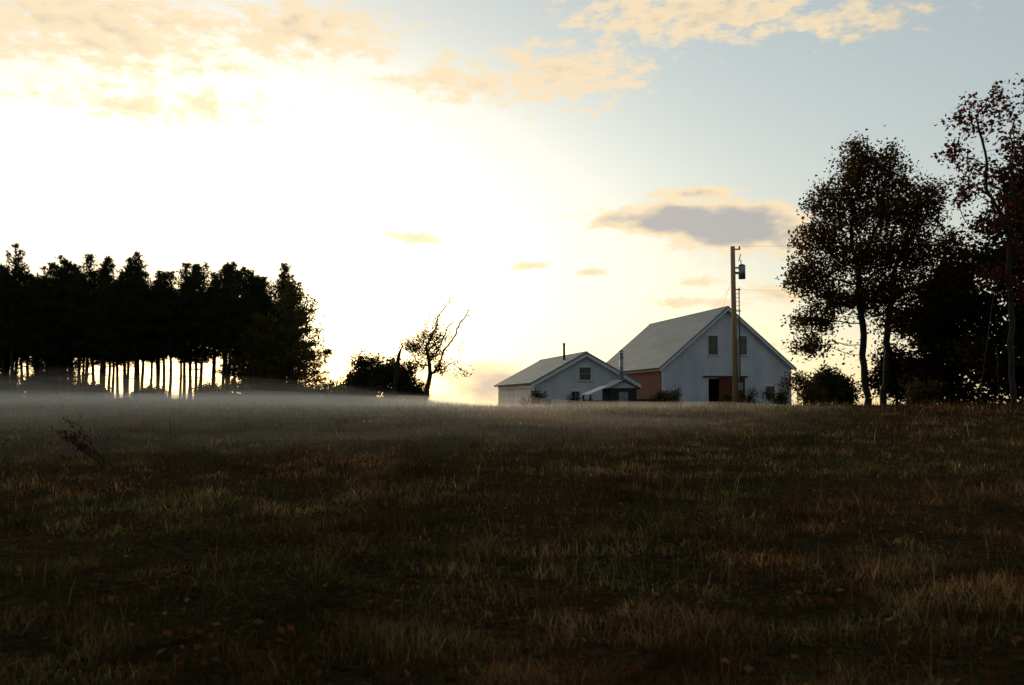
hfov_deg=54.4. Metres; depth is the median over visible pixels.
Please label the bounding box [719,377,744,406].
sliding door
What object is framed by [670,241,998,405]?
overhead wires
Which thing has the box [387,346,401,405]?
dead tree snag
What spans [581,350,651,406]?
boiler shed
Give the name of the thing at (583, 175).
sky
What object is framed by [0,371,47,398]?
undergrowth
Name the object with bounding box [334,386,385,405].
shrub
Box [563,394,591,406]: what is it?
shrub
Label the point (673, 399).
shrub
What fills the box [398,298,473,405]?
sparse leaning tree
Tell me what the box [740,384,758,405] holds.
shrub
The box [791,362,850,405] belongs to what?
shrub
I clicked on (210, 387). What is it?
undergrowth
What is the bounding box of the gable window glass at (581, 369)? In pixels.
[579,367,590,379]
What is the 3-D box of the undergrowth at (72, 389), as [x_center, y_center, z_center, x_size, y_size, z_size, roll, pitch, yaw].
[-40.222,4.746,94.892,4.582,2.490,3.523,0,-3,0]
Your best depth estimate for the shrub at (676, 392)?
78.79 m
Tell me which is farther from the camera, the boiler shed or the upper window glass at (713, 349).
the upper window glass at (713, 349)
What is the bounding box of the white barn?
[606,306,796,407]
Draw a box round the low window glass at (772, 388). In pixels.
[766,386,774,397]
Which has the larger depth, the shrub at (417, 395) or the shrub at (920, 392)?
the shrub at (417, 395)
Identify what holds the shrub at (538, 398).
on the ground at (166, 555)
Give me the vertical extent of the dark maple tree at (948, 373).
9.055 m
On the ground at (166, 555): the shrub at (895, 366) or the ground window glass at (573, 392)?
the shrub at (895, 366)
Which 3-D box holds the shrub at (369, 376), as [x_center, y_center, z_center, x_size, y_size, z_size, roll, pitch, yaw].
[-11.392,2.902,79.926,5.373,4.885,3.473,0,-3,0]
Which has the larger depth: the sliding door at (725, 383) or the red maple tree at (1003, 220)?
the sliding door at (725, 383)
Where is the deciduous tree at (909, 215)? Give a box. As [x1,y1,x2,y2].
[775,125,979,405]
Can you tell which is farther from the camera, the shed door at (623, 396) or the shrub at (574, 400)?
the shrub at (574, 400)
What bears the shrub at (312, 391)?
on the ground at (166, 555)
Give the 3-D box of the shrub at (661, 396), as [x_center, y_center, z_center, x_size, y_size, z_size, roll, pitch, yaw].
[8.970,3.562,60.859,1.817,1.426,1.134,0,-3,0]
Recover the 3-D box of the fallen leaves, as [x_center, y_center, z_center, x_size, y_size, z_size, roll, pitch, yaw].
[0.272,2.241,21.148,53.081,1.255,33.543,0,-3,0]
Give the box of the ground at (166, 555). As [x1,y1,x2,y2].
[0,399,1023,684]
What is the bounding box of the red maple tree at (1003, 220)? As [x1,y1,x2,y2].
[931,73,1023,408]
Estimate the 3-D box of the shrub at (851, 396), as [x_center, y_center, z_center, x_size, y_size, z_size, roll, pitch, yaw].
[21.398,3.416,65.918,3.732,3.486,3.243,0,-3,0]
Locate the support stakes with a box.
[978,295,998,406]
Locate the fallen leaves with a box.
[0,413,1023,684]
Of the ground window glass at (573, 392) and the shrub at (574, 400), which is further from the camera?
the ground window glass at (573, 392)
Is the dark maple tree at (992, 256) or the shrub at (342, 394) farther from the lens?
the shrub at (342, 394)
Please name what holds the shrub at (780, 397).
on the ground at (166, 555)
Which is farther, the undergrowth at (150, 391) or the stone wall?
the undergrowth at (150, 391)
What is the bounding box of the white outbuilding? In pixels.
[494,343,641,407]
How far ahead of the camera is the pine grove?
90.07 m
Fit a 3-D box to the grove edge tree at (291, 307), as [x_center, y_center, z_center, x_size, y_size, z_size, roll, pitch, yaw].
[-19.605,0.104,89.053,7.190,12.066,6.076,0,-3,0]
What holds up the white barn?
on the ground at (166, 555)
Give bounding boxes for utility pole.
[730,246,745,405]
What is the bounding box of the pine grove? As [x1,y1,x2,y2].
[0,242,334,399]
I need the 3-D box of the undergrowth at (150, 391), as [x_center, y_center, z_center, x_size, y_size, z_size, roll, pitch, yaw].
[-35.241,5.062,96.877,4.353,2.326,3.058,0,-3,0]
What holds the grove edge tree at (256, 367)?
on the ground at (166, 555)
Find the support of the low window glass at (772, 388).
in the white barn
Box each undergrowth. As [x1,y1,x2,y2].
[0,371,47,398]
[67,381,113,398]
[127,384,171,399]
[188,379,236,397]
[251,376,298,401]
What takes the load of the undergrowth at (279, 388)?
on the ground at (166, 555)
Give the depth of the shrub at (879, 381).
61.87 m
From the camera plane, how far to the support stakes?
42.00 m
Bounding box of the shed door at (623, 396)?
[619,392,627,405]
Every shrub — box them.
[299,385,323,397]
[316,374,353,404]
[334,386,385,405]
[335,348,403,404]
[376,354,421,406]
[400,377,432,406]
[517,387,548,406]
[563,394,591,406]
[645,389,672,405]
[661,390,682,406]
[667,385,682,405]
[718,390,732,406]
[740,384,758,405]
[757,387,792,405]
[774,370,834,406]
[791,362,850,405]
[811,368,863,404]
[853,337,923,404]
[869,353,945,403]
[897,376,946,406]
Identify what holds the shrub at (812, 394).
on the ground at (166, 555)
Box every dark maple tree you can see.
[891,259,1006,404]
[918,133,1023,405]
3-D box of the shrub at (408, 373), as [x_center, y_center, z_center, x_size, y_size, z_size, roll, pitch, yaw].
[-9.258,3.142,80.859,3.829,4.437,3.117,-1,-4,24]
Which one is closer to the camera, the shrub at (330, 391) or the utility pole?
the utility pole
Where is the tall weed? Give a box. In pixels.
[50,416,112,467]
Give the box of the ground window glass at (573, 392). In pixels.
[572,391,578,401]
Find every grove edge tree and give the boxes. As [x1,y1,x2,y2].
[224,310,290,397]
[247,277,330,397]
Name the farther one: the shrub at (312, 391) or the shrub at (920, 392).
the shrub at (312, 391)
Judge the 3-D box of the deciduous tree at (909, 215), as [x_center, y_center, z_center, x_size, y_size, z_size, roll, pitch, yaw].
[20.576,-4.101,55.536,11.698,15.916,5.825,0,-3,0]
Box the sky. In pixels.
[0,0,1023,405]
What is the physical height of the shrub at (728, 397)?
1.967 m
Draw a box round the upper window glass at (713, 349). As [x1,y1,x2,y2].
[708,336,717,354]
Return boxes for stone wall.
[194,391,380,403]
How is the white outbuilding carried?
on the ground at (166, 555)
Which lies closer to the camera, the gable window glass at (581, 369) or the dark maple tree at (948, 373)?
the dark maple tree at (948, 373)

